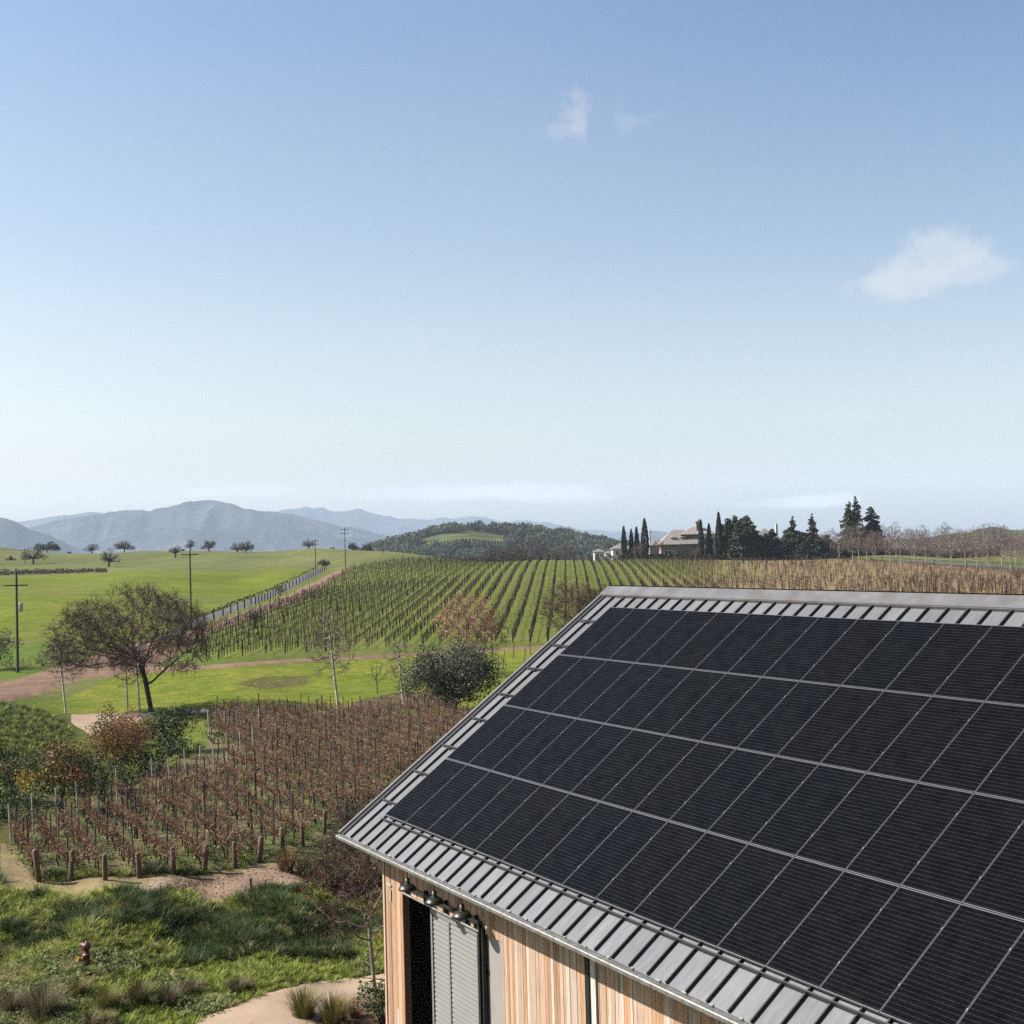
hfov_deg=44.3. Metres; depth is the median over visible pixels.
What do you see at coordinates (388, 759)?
grapevine
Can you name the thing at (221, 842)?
grapevine
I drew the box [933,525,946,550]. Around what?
avenue tree
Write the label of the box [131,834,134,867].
vine stake
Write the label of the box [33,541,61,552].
oak tree
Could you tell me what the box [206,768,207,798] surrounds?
vine stake
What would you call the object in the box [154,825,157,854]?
vine stake
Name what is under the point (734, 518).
conifer
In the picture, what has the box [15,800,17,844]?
vine stake
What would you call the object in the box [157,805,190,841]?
grapevine
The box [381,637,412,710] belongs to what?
bare tree
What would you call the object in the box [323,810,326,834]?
end post
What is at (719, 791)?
solar panel
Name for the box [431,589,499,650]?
autumn tree
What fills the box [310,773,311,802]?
vine stake
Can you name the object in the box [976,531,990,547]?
avenue tree
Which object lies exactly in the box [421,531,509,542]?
hill
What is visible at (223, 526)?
hills
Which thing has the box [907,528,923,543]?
avenue tree
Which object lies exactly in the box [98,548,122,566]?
oak tree
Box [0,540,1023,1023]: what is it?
ground
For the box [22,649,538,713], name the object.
lawn grass
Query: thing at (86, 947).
fire hydrant
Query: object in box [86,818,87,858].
vine stake
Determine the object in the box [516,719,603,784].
solar panel
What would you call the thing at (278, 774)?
grapevine
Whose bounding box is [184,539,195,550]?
oak tree
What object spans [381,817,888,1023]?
array skirt
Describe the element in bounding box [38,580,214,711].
oak tree
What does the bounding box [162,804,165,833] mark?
vine stake
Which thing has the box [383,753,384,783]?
vine stake
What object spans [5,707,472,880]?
weeds
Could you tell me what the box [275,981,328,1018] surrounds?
ornamental grass
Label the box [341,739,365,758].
grapevine
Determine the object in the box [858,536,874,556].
avenue tree
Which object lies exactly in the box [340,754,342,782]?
vine stake
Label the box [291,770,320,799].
grapevine
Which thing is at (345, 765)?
grapevine
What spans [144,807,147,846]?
vine stake
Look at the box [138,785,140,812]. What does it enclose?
vine stake
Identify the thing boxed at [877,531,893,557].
avenue tree
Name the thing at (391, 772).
grapevine
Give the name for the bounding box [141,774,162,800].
grapevine
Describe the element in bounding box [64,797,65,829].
vine stake
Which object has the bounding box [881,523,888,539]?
avenue tree
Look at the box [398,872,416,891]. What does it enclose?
barn lamp
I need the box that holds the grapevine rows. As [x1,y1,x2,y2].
[201,695,471,755]
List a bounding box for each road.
[114,568,325,656]
[885,559,1023,570]
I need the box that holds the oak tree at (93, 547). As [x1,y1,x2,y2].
[82,543,100,553]
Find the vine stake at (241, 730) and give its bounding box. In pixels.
[241,721,242,745]
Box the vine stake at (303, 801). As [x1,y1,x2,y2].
[302,786,303,818]
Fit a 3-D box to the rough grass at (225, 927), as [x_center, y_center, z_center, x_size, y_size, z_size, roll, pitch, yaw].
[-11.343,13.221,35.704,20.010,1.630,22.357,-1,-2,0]
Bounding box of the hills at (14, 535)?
[0,517,94,553]
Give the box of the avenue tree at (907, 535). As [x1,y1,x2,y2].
[902,529,917,559]
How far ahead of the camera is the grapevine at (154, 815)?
52.31 m
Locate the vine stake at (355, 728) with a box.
[355,720,356,738]
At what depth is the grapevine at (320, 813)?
52.00 m
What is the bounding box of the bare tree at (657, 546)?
[651,540,663,553]
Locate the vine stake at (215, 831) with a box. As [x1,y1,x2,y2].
[215,812,216,848]
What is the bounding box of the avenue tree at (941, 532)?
[938,522,954,547]
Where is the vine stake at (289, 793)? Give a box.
[288,779,290,811]
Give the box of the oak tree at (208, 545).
[200,540,215,550]
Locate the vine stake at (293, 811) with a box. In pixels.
[292,793,293,837]
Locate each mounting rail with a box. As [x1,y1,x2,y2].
[380,797,396,805]
[412,769,427,775]
[440,743,456,749]
[470,716,486,722]
[497,692,513,697]
[524,667,542,671]
[550,644,568,648]
[577,619,595,623]
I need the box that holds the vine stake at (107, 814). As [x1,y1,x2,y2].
[106,801,107,841]
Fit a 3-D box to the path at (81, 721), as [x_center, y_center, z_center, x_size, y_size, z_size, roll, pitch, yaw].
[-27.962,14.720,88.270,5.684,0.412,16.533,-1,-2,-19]
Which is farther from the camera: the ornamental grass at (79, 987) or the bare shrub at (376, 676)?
the bare shrub at (376, 676)
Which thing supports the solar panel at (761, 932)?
on the mounting rail at (381, 798)
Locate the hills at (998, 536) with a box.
[890,527,1023,549]
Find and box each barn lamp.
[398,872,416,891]
[425,885,443,905]
[452,898,471,919]
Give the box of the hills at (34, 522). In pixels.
[17,512,104,527]
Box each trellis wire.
[103,783,171,849]
[158,771,258,839]
[178,759,280,827]
[190,753,293,815]
[210,746,322,813]
[218,711,375,777]
[224,702,400,776]
[234,744,339,802]
[239,699,415,769]
[282,700,429,745]
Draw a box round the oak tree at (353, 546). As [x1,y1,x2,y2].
[347,543,357,549]
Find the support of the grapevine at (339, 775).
on the ground at (220, 578)
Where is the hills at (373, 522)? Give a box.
[277,506,634,538]
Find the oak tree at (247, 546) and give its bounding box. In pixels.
[237,540,254,552]
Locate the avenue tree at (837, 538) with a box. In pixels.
[830,532,847,558]
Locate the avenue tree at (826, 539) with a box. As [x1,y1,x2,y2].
[819,528,838,553]
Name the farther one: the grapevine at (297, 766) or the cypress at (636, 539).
the cypress at (636, 539)
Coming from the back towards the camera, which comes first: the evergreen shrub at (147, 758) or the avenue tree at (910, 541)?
the avenue tree at (910, 541)
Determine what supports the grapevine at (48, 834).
on the ground at (220, 578)
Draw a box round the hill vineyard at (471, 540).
[428,537,500,547]
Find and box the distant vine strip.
[0,567,107,574]
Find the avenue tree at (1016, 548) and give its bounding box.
[1005,534,1023,564]
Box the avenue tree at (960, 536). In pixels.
[951,528,967,550]
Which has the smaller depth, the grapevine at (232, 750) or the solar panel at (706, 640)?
the solar panel at (706, 640)
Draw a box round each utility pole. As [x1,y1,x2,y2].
[4,568,27,672]
[181,551,197,615]
[311,543,318,568]
[340,528,348,565]
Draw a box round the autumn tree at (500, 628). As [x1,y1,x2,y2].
[471,609,512,673]
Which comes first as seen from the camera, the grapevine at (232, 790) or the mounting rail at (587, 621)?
the mounting rail at (587, 621)
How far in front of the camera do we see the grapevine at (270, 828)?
49.75 m
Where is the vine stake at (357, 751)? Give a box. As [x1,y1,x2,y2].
[357,738,358,768]
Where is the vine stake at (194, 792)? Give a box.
[193,779,195,810]
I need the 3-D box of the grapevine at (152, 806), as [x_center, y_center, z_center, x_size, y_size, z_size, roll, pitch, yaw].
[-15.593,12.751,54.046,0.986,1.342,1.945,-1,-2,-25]
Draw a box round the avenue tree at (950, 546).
[942,537,960,556]
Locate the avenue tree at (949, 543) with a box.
[939,527,960,565]
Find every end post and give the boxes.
[32,849,41,881]
[69,850,73,881]
[102,854,107,880]
[135,853,141,878]
[170,847,175,874]
[202,844,207,871]
[232,842,237,868]
[257,836,263,862]
[279,827,284,852]
[300,822,304,846]
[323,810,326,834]
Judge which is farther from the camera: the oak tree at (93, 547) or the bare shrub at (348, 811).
the oak tree at (93, 547)
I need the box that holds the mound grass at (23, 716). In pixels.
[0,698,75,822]
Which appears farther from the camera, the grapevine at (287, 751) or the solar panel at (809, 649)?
the grapevine at (287, 751)
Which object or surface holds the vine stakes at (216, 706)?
on the ground at (220, 578)
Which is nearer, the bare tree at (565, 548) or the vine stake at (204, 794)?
the vine stake at (204, 794)
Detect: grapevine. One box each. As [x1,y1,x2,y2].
[0,812,31,844]
[2,813,35,848]
[10,823,45,856]
[10,825,31,852]
[12,841,48,874]
[13,832,35,859]
[17,839,36,868]
[18,838,47,864]
[24,808,49,838]
[28,811,53,843]
[30,817,59,848]
[32,815,71,856]
[35,820,62,851]
[38,835,65,849]
[43,836,73,865]
[49,806,82,836]
[51,804,77,825]
[51,842,71,862]
[55,843,90,864]
[56,811,93,844]
[60,811,82,839]
[65,820,85,843]
[68,821,93,852]
[70,789,96,816]
[70,825,97,858]
[71,794,100,822]
[74,827,106,863]
[77,801,102,826]
[78,842,113,871]
[80,840,106,867]
[84,807,104,833]
[85,808,100,829]
[91,811,112,841]
[96,790,105,811]
[98,820,113,845]
[99,816,129,849]
[100,792,117,815]
[100,821,128,855]
[103,783,123,813]
[105,774,135,802]
[105,794,123,814]
[108,795,140,823]
[111,800,137,830]
[112,830,142,864]
[112,836,135,860]
[113,782,134,804]
[114,807,143,833]
[117,807,149,838]
[119,787,133,799]
[119,844,137,870]
[120,839,157,867]
[123,786,143,810]
[125,808,157,841]
[125,810,151,847]
[128,790,149,812]
[132,788,157,814]
[133,766,154,796]
[136,773,158,791]
[137,792,161,820]
[140,825,175,856]
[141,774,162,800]
[142,779,160,801]
[143,801,165,823]
[145,826,161,850]
[146,805,160,829]
[149,832,175,858]
[150,761,171,790]
[150,806,182,832]
[151,764,171,790]
[151,785,169,805]
[152,786,175,806]
[152,833,188,869]
[153,841,178,864]
[157,790,181,811]
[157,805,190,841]
[159,812,188,837]
[160,785,178,816]
[162,773,182,794]
[164,760,185,780]
[164,813,183,845]
[165,774,193,800]
[165,793,190,817]
[166,792,195,815]
[170,777,189,804]
[170,820,204,855]
[170,821,206,848]
[171,766,183,783]
[176,783,202,807]
[177,769,197,779]
[177,771,192,790]
[180,789,201,806]
[181,760,195,770]
[181,763,208,789]
[181,807,198,828]
[182,795,201,825]
[182,801,217,838]
[183,821,213,860]
[184,754,214,778]
[184,791,200,815]
[185,835,214,868]
[188,764,217,799]
[190,789,219,809]
[191,771,213,792]
[193,806,221,843]
[195,794,219,819]
[199,809,228,847]
[201,753,215,767]
[201,802,222,816]
[202,785,229,802]
[205,778,222,802]
[205,783,236,803]
[206,819,239,853]
[208,823,239,858]
[211,769,235,784]
[211,803,240,826]
[214,756,226,775]
[215,787,233,803]
[216,757,242,775]
[216,759,233,776]
[219,772,240,793]
[219,816,238,840]
[219,830,248,858]
[220,778,240,799]
[221,787,246,815]
[223,742,242,761]
[223,796,245,815]
[224,819,247,844]
[225,757,242,770]
[228,775,260,798]
[229,799,247,823]
[230,763,247,785]
[230,799,259,827]
[232,748,251,766]
[232,783,254,807]
[236,777,265,809]
[237,746,255,762]
[237,821,257,845]
[239,745,263,771]
[240,761,257,779]
[240,770,257,790]
[242,833,264,853]
[243,825,264,849]
[245,769,262,787]
[245,813,264,829]
[246,766,278,796]
[247,740,267,761]
[247,790,264,811]
[249,804,275,834]
[250,792,272,818]
[252,757,277,779]
[253,807,287,844]
[254,774,274,796]
[255,815,278,839]
[256,798,275,822]
[258,748,271,763]
[260,803,281,826]
[261,747,281,765]
[261,777,292,804]
[262,785,280,801]
[263,762,286,784]
[265,801,290,827]
[267,822,298,845]
[268,749,289,772]
[268,763,292,787]
[269,784,291,808]
[271,766,296,789]
[272,753,294,774]
[273,742,291,759]
[275,742,303,761]
[275,783,301,800]
[275,808,294,833]
[279,753,301,777]
[279,763,311,795]
[280,789,309,812]
[281,754,309,769]
[281,812,305,836]
[284,775,297,790]
[284,809,323,843]
[286,758,310,775]
[287,797,305,819]
[288,748,302,761]
[290,799,313,821]
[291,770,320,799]
[292,762,315,782]
[298,780,321,802]
[300,744,320,765]
[301,757,319,769]
[301,760,316,786]
[301,784,324,797]
[302,764,330,789]
[306,755,326,769]
[307,772,337,789]
[307,806,322,823]
[310,742,328,760]
[310,797,337,831]
[312,785,338,808]
[313,783,344,813]
[316,749,335,765]
[317,759,342,773]
[317,777,339,792]
[322,749,337,763]
[324,735,344,763]
[324,749,350,774]
[325,761,353,789]
[328,780,349,798]
[329,791,341,818]
[330,767,342,785]
[335,757,352,780]
[335,787,354,805]
[336,739,356,767]
[336,764,361,791]
[338,785,352,803]
[340,770,361,795]
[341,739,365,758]
[341,784,363,806]
[344,740,365,755]
[344,747,366,765]
[344,787,368,805]
[347,770,373,799]
[349,763,368,779]
[350,775,383,796]
[354,763,373,788]
[356,762,387,791]
[358,744,372,760]
[364,742,384,765]
[366,750,392,779]
[368,746,389,758]
[368,758,395,774]
[369,773,382,786]
[369,776,389,797]
[372,738,405,757]
[376,748,405,771]
[377,749,403,774]
[377,764,392,780]
[379,777,394,788]
[381,766,402,778]
[382,757,403,779]
[388,749,405,766]
[388,757,402,770]
[396,743,421,765]
[396,756,412,768]
[398,739,425,762]
[413,740,430,756]
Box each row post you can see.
[8,804,11,843]
[31,794,33,833]
[55,788,56,825]
[75,782,78,816]
[115,768,117,799]
[150,758,153,785]
[212,742,214,772]
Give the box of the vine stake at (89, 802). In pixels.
[88,787,91,826]
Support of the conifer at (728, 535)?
on the ground at (220, 578)
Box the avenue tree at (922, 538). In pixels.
[918,530,929,544]
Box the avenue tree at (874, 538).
[866,530,883,557]
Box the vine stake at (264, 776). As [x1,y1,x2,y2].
[263,761,266,797]
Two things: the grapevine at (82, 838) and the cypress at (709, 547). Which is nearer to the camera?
the grapevine at (82, 838)
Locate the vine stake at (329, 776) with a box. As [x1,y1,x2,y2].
[328,767,330,790]
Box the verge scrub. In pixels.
[201,567,317,614]
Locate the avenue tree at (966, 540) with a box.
[954,536,975,566]
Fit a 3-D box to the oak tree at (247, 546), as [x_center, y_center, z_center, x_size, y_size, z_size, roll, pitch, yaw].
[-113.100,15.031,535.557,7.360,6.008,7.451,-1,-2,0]
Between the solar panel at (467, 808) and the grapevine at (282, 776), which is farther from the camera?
the grapevine at (282, 776)
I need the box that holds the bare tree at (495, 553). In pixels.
[483,547,513,561]
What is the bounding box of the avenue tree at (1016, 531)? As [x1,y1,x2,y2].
[1006,529,1023,548]
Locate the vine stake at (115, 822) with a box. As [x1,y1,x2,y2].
[115,809,116,850]
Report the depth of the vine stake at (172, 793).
55.11 m
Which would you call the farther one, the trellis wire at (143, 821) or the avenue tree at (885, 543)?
the avenue tree at (885, 543)
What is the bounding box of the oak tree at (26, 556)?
[20,545,48,563]
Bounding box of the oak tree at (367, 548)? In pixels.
[362,544,373,550]
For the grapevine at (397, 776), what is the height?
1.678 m
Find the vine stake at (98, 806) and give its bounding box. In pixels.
[98,792,99,832]
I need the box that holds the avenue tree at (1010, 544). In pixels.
[999,530,1020,569]
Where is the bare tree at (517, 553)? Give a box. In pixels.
[504,548,524,560]
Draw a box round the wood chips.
[146,867,314,899]
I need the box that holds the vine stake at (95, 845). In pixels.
[94,825,96,868]
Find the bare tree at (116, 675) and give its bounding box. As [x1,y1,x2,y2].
[108,638,138,711]
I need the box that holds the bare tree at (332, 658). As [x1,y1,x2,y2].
[301,606,357,707]
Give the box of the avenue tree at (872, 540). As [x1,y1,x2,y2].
[863,530,882,557]
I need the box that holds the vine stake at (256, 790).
[254,773,257,814]
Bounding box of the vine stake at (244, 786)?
[243,772,245,806]
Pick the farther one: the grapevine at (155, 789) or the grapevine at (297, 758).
the grapevine at (297, 758)
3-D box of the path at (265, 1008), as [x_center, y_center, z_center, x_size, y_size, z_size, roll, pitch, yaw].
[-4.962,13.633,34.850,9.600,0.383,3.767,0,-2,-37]
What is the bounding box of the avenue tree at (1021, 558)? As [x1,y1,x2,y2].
[1013,540,1023,562]
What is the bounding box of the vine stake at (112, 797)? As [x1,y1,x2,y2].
[111,784,112,817]
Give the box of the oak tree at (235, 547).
[229,542,242,551]
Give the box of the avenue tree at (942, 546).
[928,534,943,560]
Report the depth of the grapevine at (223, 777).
59.60 m
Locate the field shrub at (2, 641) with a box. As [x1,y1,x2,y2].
[0,627,23,666]
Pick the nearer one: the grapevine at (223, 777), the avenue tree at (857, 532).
the grapevine at (223, 777)
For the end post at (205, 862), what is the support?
on the ground at (220, 578)
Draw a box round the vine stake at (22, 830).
[22,817,23,852]
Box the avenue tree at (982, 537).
[966,527,984,562]
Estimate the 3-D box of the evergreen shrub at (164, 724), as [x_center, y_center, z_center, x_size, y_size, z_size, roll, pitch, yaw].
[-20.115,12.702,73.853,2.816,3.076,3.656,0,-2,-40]
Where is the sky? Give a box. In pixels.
[0,0,1023,540]
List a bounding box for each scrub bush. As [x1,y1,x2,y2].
[2,658,36,670]
[22,653,54,665]
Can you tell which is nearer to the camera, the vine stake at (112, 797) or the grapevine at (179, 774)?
the vine stake at (112, 797)
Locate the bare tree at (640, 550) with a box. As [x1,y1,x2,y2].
[634,543,644,552]
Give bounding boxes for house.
[593,549,604,559]
[603,551,610,559]
[609,543,629,559]
[649,530,658,554]
[657,520,715,555]
[759,524,780,538]
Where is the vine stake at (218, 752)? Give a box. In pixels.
[217,739,218,762]
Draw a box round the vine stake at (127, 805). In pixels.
[126,791,129,830]
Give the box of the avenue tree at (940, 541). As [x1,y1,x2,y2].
[929,533,947,557]
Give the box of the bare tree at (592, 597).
[573,582,608,615]
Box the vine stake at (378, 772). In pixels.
[378,759,379,792]
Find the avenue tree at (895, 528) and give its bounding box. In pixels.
[888,521,904,545]
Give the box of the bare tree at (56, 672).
[39,618,79,712]
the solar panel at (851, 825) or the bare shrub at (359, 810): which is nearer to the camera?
the solar panel at (851, 825)
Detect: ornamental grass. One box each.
[0,987,30,1016]
[3,975,74,1022]
[64,976,95,998]
[87,984,125,1010]
[117,975,160,1006]
[148,980,187,1008]
[177,977,206,997]
[219,973,254,994]
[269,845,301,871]
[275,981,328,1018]
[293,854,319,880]
[309,988,358,1023]
[346,1003,364,1018]
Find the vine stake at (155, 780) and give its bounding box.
[155,767,156,797]
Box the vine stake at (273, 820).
[272,799,274,844]
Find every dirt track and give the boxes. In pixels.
[0,568,349,701]
[135,645,542,672]
[850,560,1022,576]
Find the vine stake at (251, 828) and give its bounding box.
[251,808,251,854]
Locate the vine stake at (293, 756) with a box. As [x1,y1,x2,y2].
[292,745,295,775]
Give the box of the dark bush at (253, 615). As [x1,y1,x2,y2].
[247,610,265,627]
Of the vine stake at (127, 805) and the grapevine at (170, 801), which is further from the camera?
the grapevine at (170, 801)
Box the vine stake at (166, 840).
[166,823,167,864]
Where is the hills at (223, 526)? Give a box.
[29,500,393,552]
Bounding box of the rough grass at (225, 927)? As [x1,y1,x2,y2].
[0,858,384,1023]
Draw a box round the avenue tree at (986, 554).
[980,538,998,566]
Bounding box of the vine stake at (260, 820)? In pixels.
[260,806,261,835]
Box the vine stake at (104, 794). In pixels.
[103,781,105,811]
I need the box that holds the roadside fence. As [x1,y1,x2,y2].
[203,565,326,618]
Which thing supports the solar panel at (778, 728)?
on the mounting rail at (505, 694)
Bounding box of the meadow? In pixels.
[438,537,502,546]
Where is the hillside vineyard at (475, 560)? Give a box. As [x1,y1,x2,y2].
[193,553,1023,658]
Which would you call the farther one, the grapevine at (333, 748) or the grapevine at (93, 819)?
the grapevine at (333, 748)
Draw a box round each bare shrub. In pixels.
[295,837,349,884]
[302,825,381,901]
[324,793,366,859]
[328,783,384,884]
[366,661,387,693]
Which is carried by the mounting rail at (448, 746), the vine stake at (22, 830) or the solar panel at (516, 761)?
the solar panel at (516, 761)
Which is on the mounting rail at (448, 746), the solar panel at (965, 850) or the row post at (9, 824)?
the solar panel at (965, 850)
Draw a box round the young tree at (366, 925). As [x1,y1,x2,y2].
[294,849,383,996]
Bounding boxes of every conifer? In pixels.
[714,524,726,554]
[718,518,733,554]
[725,521,753,559]
[732,515,739,534]
[740,515,764,559]
[751,525,759,545]
[756,535,772,559]
[766,529,786,557]
[780,516,800,554]
[780,530,789,539]
[792,541,817,559]
[797,532,806,544]
[804,513,824,554]
[817,537,829,553]
[822,534,838,554]
[836,502,871,555]
[848,496,869,555]
[862,506,889,554]
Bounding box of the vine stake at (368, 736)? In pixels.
[367,723,368,752]
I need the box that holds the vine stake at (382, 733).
[381,724,382,745]
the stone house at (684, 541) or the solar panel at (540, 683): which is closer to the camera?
the solar panel at (540, 683)
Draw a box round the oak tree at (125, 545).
[114,541,135,551]
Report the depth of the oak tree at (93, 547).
609.39 m
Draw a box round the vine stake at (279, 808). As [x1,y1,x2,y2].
[278,794,281,826]
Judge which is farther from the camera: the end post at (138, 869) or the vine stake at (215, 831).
the vine stake at (215, 831)
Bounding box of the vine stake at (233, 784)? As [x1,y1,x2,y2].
[233,773,235,802]
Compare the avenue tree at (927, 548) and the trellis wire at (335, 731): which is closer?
the trellis wire at (335, 731)
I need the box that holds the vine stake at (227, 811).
[226,798,227,831]
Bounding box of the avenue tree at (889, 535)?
[881,526,898,554]
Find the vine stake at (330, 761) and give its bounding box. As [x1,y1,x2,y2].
[329,751,330,782]
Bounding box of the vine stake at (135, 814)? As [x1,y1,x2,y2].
[134,795,137,837]
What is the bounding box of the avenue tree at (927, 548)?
[915,535,935,557]
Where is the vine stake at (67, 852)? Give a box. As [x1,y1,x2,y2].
[66,836,67,870]
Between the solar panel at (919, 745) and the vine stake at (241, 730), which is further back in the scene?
the vine stake at (241, 730)
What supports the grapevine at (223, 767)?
on the ground at (220, 578)
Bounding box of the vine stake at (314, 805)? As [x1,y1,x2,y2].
[313,792,315,825]
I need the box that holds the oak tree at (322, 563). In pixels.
[317,559,329,565]
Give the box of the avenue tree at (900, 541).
[893,539,908,556]
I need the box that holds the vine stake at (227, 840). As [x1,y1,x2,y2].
[227,824,228,858]
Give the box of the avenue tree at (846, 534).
[839,524,855,548]
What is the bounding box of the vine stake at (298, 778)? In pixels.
[298,764,299,795]
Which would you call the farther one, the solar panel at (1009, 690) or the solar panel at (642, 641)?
the solar panel at (642, 641)
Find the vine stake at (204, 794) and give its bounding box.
[203,781,205,818]
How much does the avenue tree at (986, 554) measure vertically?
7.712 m
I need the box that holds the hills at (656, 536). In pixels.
[614,531,667,542]
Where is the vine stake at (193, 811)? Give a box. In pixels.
[192,799,194,829]
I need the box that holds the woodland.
[357,520,646,560]
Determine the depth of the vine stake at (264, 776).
58.30 m
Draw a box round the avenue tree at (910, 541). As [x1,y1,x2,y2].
[904,537,921,555]
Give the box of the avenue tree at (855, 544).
[843,533,859,559]
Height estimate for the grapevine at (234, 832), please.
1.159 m
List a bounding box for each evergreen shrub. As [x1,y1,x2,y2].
[0,738,24,766]
[0,746,32,796]
[0,780,34,817]
[0,790,66,830]
[10,754,61,790]
[59,752,109,781]
[72,757,133,794]
[85,716,120,741]
[107,768,158,790]
[117,713,158,746]
[117,747,182,776]
[133,741,183,769]
[143,701,200,751]
[164,736,204,757]
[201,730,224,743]
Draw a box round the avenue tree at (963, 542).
[952,528,975,562]
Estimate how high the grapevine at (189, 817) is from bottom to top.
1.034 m
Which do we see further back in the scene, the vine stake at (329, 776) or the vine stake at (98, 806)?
the vine stake at (329, 776)
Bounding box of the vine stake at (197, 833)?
[196,821,197,860]
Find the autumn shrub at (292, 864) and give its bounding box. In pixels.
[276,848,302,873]
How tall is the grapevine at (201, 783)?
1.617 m
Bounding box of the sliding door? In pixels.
[430,908,478,1023]
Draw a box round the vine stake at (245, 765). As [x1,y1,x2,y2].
[245,752,246,783]
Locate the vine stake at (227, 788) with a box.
[226,776,227,806]
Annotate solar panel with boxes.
[385,759,466,823]
[405,765,489,832]
[427,771,514,841]
[447,705,525,764]
[450,778,540,850]
[468,709,549,770]
[475,785,568,861]
[491,714,575,777]
[502,794,599,873]
[504,655,581,709]
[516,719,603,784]
[528,657,606,713]
[531,802,632,885]
[542,724,633,793]
[551,660,633,718]
[559,607,634,656]
[562,811,667,899]
[571,730,664,801]
[577,663,662,723]
[583,608,660,659]
[596,821,705,914]
[601,735,698,810]
[605,666,692,729]
[608,609,687,662]
[632,832,747,930]
[633,742,735,821]
[635,611,717,665]
[635,670,725,735]
[664,612,748,669]
[666,673,761,741]
[669,749,775,831]
[673,844,793,948]
[695,614,783,673]
[700,677,798,748]
[708,756,818,843]
[717,857,843,967]
[728,615,818,676]
[737,682,839,755]
[750,764,865,856]
[763,617,857,681]
[766,871,899,989]
[777,686,883,763]
[796,773,916,870]
[801,619,898,685]
[820,691,931,772]
[820,887,960,1013]
[841,621,943,690]
[846,783,973,886]
[867,696,983,782]
[880,904,1023,1023]
[885,623,992,695]
[901,793,1023,903]
[919,702,1023,792]
[933,625,1023,701]
[958,932,1023,1023]
[963,822,1023,920]
[975,731,1023,802]
[985,655,1023,705]
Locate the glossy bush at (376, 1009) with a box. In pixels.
[353,973,385,1023]
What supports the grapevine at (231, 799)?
on the ground at (220, 578)
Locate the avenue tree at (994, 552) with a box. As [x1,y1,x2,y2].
[990,525,1013,569]
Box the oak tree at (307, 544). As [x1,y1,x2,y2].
[301,538,314,548]
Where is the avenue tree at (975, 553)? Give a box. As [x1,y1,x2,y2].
[967,539,985,568]
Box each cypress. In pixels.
[620,526,626,554]
[628,529,633,553]
[634,526,639,553]
[641,518,649,553]
[698,519,704,554]
[706,523,712,555]
[715,512,723,554]
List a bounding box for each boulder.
[182,709,192,715]
[191,710,199,714]
[199,708,213,715]
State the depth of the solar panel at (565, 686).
28.94 m
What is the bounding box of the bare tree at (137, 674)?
[117,625,152,712]
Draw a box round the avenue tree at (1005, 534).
[997,527,1013,553]
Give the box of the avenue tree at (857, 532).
[849,521,866,557]
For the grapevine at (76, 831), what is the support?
on the ground at (220, 578)
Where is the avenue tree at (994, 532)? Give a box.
[987,522,1003,546]
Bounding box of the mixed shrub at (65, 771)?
[13,730,107,812]
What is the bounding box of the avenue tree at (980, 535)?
[975,523,996,563]
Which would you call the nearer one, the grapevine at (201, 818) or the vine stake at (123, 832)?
the vine stake at (123, 832)
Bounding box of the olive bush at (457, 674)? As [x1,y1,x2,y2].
[397,636,507,712]
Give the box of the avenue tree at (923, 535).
[916,524,933,560]
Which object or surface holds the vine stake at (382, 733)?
on the ground at (220, 578)
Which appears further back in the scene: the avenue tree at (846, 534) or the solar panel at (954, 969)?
the avenue tree at (846, 534)
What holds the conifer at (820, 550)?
on the ground at (220, 578)
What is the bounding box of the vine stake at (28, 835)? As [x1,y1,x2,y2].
[27,818,29,862]
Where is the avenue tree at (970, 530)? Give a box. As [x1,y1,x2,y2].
[964,525,983,546]
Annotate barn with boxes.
[335,585,1023,1023]
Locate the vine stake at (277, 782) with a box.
[276,767,277,804]
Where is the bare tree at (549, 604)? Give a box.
[538,576,596,631]
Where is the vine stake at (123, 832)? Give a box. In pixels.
[122,812,124,860]
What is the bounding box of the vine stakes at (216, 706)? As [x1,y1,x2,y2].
[209,692,479,729]
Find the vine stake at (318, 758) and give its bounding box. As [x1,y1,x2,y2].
[317,746,318,775]
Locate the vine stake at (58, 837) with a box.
[57,815,59,860]
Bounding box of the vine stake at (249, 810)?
[248,792,249,827]
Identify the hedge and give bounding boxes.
[617,553,835,559]
[835,549,850,558]
[882,548,958,557]
[947,549,1000,557]
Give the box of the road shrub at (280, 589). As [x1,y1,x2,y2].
[273,584,286,595]
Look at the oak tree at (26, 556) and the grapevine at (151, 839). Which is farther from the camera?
the oak tree at (26, 556)
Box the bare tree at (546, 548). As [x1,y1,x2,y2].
[510,539,552,559]
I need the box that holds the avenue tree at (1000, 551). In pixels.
[993,539,1009,564]
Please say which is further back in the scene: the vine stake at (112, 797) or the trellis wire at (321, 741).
the trellis wire at (321, 741)
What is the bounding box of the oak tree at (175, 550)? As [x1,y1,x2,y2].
[168,545,180,557]
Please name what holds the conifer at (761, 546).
on the ground at (220, 578)
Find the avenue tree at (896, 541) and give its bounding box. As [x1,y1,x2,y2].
[886,531,905,558]
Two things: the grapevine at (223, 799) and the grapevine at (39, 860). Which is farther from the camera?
the grapevine at (223, 799)
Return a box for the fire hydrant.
[77,941,91,967]
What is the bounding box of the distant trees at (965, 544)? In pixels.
[887,537,1023,550]
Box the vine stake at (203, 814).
[202,794,204,839]
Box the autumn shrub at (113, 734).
[72,698,158,773]
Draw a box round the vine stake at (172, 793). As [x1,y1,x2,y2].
[171,777,174,815]
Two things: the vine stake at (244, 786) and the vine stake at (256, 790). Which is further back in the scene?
the vine stake at (244, 786)
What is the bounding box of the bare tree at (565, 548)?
[551,542,576,559]
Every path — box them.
[71,712,152,735]
[195,974,384,1023]

